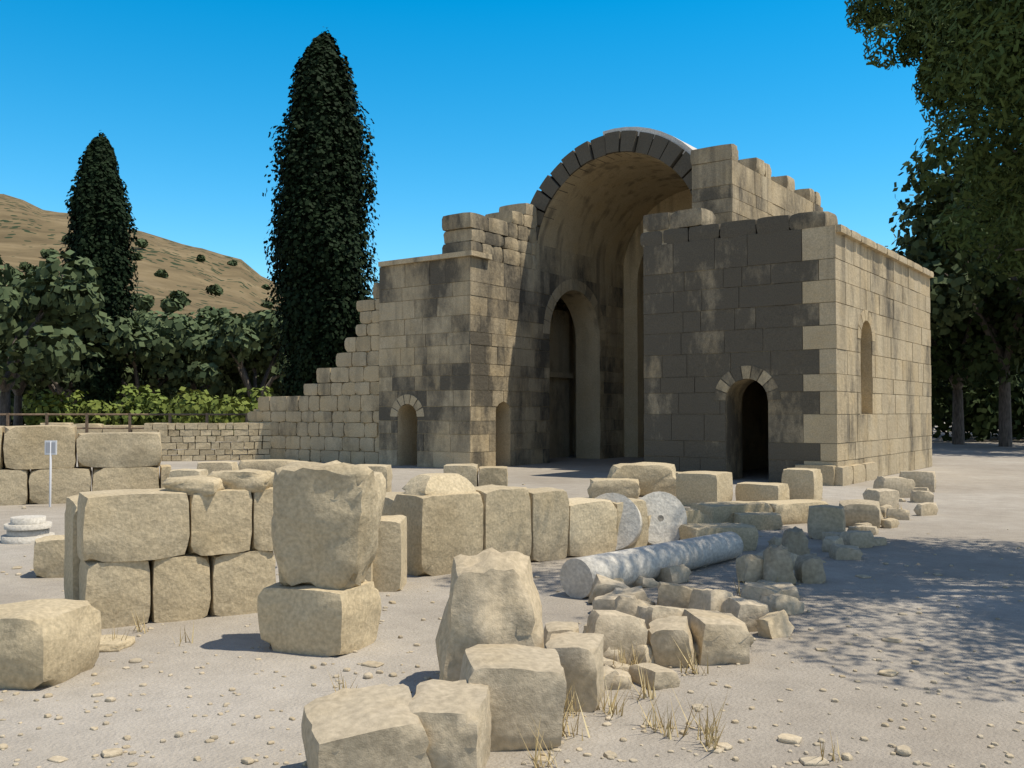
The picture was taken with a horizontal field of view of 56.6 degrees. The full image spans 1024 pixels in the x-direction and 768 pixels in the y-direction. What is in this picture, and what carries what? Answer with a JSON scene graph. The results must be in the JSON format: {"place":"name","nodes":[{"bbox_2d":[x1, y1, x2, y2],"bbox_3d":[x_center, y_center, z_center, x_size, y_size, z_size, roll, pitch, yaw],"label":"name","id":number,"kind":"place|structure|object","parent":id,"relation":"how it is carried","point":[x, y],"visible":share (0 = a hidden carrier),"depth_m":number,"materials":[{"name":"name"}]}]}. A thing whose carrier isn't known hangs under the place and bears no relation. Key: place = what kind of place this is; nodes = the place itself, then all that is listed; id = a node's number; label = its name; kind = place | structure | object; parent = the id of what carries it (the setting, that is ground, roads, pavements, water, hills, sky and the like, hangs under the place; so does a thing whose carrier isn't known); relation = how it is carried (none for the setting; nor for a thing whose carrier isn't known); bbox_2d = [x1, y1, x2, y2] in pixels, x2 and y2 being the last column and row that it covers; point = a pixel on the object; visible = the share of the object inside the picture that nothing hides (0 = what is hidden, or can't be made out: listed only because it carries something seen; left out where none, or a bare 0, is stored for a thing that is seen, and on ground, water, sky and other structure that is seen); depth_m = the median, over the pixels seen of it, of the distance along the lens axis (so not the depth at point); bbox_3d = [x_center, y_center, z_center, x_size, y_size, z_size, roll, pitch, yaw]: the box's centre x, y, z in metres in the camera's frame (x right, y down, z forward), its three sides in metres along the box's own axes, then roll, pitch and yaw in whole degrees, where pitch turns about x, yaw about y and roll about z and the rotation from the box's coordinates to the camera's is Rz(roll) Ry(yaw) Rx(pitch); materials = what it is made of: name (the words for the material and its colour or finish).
{"place":"outdoors","nodes":[
{"label":"outdoors","id":0,"kind":"place"},
{"bbox_2d":[0,194,282,423],"bbox_3d":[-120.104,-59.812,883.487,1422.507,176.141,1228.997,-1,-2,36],"label":"hill","id":1,"kind":"structure","parent":0,"point":[29,232],"depth_m":481.92,"materials":[{"name":"brown soil"}]},
{"bbox_2d":[0,235,375,425],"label":"hillside trees","id":2,"kind":"object","parent":1,"relation":"on","point":[178,300],"visible":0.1,"depth_m":308.77,"materials":[{"name":"green plant"}]},
{"bbox_2d":[0,423,298,505],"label":"ruin wall","id":3,"kind":"structure","parent":0,"point":[116,459],"depth_m":16.95,"materials":[{"name":"stone"}]},
{"bbox_2d":[0,0,1015,297],"label":"sky","id":4,"kind":"structure","parent":0,"point":[471,104],"materials":[{"name":"blue"}]},
{"bbox_2d":[0,422,1023,767],"bbox_3d":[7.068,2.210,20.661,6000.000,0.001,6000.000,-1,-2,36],"label":"ground","id":5,"kind":"structure","parent":0,"point":[976,522],"depth_m":5.88,"materials":[{"name":"beige sand"}]},
{"bbox_2d":[1,274,74,425],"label":"olive tree","id":6,"kind":"object","parent":5,"relation":"on","point":[17,419],"depth_m":61.82,"materials":[{"name":"green plant"}]},
{"bbox_2d":[32,375,52,387],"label":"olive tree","id":7,"kind":"object","parent":5,"relation":"on","point":[45,383],"visible":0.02,"depth_m":78.46,"materials":[{"name":"green plant"}]},
{"bbox_2d":[21,374,74,400],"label":"olive tree","id":8,"kind":"object","parent":5,"relation":"on","point":[39,390],"depth_m":79.77,"materials":[{"name":"green plant"}]},
{"bbox_2d":[45,440,56,506],"bbox_3d":[-7.784,1.513,16.023,0.201,1.120,0.034,0,-2,-2],"label":"sign post","id":9,"kind":"object","parent":5,"relation":"on","point":[50,447],"visible":1,"depth_m":16.02,"materials":[{"name":"metal"}]},
{"bbox_2d":[0,250,106,425],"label":"olive tree","id":10,"kind":"object","parent":5,"relation":"on","point":[71,302],"depth_m":45.92,"materials":[{"name":"green plant"}]},
{"bbox_2d":[0,313,144,404],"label":"olive tree","id":11,"kind":"object","parent":5,"relation":"on","point":[126,377],"depth_m":58.67,"materials":[{"name":"green plant"}]},
{"bbox_2d":[59,130,138,404],"bbox_3d":[-24.512,-5.837,56.158,4.335,18.580,4.440,-1,-2,36],"label":"cypress tree","id":12,"kind":"object","parent":5,"relation":"on","point":[98,167],"depth_m":55.27,"materials":[{"name":"green plant"}]},
{"bbox_2d":[0,413,247,449],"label":"fence rail","id":13,"kind":"object","parent":5,"relation":"on","point":[86,427],"visible":0.41,"depth_m":37.95,"materials":[{"name":"brown wood"}]},
{"bbox_2d":[50,315,230,403],"bbox_3d":[-22.777,-0.390,58.455,9.517,7.825,9.610,-1,-2,36],"label":"olive tree","id":14,"kind":"object","parent":5,"relation":"on","point":[138,339],"depth_m":56.90,"materials":[{"name":"green plant"}]},
{"bbox_2d":[20,384,272,439],"bbox_3d":[-17.616,1.583,47.950,14.798,3.246,9.442,0,-2,5],"label":"bush row","id":15,"kind":"object","parent":5,"relation":"on","point":[146,401],"visible":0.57,"depth_m":47.21,"materials":[{"name":"green plant"}]},
{"bbox_2d":[136,310,212,326],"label":"olive tree","id":16,"kind":"object","parent":5,"relation":"on","point":[147,322],"visible":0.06,"depth_m":96.62,"materials":[{"name":"green plant"}]},
{"bbox_2d":[148,312,214,403],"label":"olive tree","id":17,"kind":"object","parent":5,"relation":"on","point":[177,316],"depth_m":82.40,"materials":[{"name":"green plant"}]},
{"bbox_2d":[137,313,262,406],"bbox_3d":[-19.942,-0.506,62.448,9.676,8.290,9.823,-1,-2,36],"label":"olive tree","id":18,"kind":"object","parent":5,"relation":"on","point":[209,324],"depth_m":61.17,"materials":[{"name":"green plant"}]},
{"bbox_2d":[178,310,294,402],"bbox_3d":[-15.978,-0.535,58.242,9.063,8.102,9.111,-1,-2,36],"label":"olive tree","id":19,"kind":"object","parent":5,"relation":"on","point":[250,339],"depth_m":56.48,"materials":[{"name":"green plant"}]},
{"bbox_2d":[205,368,275,403],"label":"olive tree","id":20,"kind":"object","parent":5,"relation":"on","point":[224,379],"depth_m":68.37,"materials":[{"name":"green plant"}]},
{"bbox_2d":[230,322,283,393],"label":"olive tree","id":21,"kind":"object","parent":5,"relation":"on","point":[263,371],"visible":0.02,"depth_m":65.72,"materials":[{"name":"green plant"}]},
{"bbox_2d":[262,28,379,395],"bbox_3d":[-7.411,-5.608,37.167,4.785,17.002,4.470,-1,-2,36],"label":"cypress tree","id":22,"kind":"object","parent":5,"relation":"on","point":[322,69],"depth_m":36.01,"materials":[{"name":"green plant"}]},
{"bbox_2d":[1,491,743,598],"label":"fallen columns","id":23,"kind":"structure","parent":5,"relation":"on","point":[666,511],"depth_m":9.88,"materials":[{"name":"stone"}]},
{"bbox_2d":[0,460,828,689],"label":"ruin blocks","id":24,"kind":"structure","parent":5,"relation":"on","point":[346,543],"depth_m":7.35,"materials":[{"name":"stone"}]},
{"bbox_2d":[104,490,919,767],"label":"dry grass","id":25,"kind":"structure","parent":5,"relation":"on","point":[611,711],"depth_m":4.81,"materials":[{"name":"beige plant"}]},
{"bbox_2d":[0,484,1023,767],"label":"ground pebbles","id":26,"kind":"object","parent":5,"relation":"on","point":[722,746],"visible":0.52,"depth_m":4.84,"materials":[{"name":"stone"}]},
{"bbox_2d":[246,144,933,485],"bbox_3d":[2.049,-1.878,30.750,20.162,8.790,10.567,-1,-2,36],"label":"stone building ruin","id":27,"kind":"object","parent":5,"relation":"on","point":[793,228],"visible":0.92,"depth_m":25.62,"materials":[{"name":"beige stone"}]},
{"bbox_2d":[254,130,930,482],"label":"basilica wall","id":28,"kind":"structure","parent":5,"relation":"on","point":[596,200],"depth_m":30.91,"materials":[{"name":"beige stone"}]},
{"bbox_2d":[536,127,695,209],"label":"vault roof","id":29,"kind":"structure","parent":28,"relation":"on","point":[688,148],"depth_m":27.24,"materials":[{"name":"grey stone"}]},
{"bbox_2d":[301,471,937,767],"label":"stone blocks","id":30,"kind":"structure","parent":5,"relation":"on","point":[508,664],"depth_m":5.30,"materials":[{"name":"stone"}]},
{"bbox_2d":[889,169,1023,446],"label":"pine tree","id":31,"kind":"object","parent":5,"relation":"on","point":[917,246],"depth_m":42.53,"materials":[{"name":"green plant"}]},
{"bbox_2d":[892,138,1023,348],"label":"pine tree","id":32,"kind":"object","parent":5,"relation":"on","point":[988,289],"depth_m":41.51,"materials":[{"name":"green plant"}]},
{"bbox_2d":[894,250,1023,444],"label":"pine tree","id":33,"kind":"object","parent":5,"relation":"on","point":[980,365],"depth_m":44.83,"materials":[{"name":"green plant"}]},
{"bbox_2d":[930,356,1023,440],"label":"bush row","id":34,"kind":"object","parent":5,"relation":"on","point":[981,413],"visible":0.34,"depth_m":51.16,"materials":[{"name":"green plant"}]},
{"bbox_2d":[844,0,1023,277],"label":"tree","id":35,"kind":"object","parent":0,"point":[961,48],"depth_m":10.59,"materials":[{"name":"green plant"}]}
]}

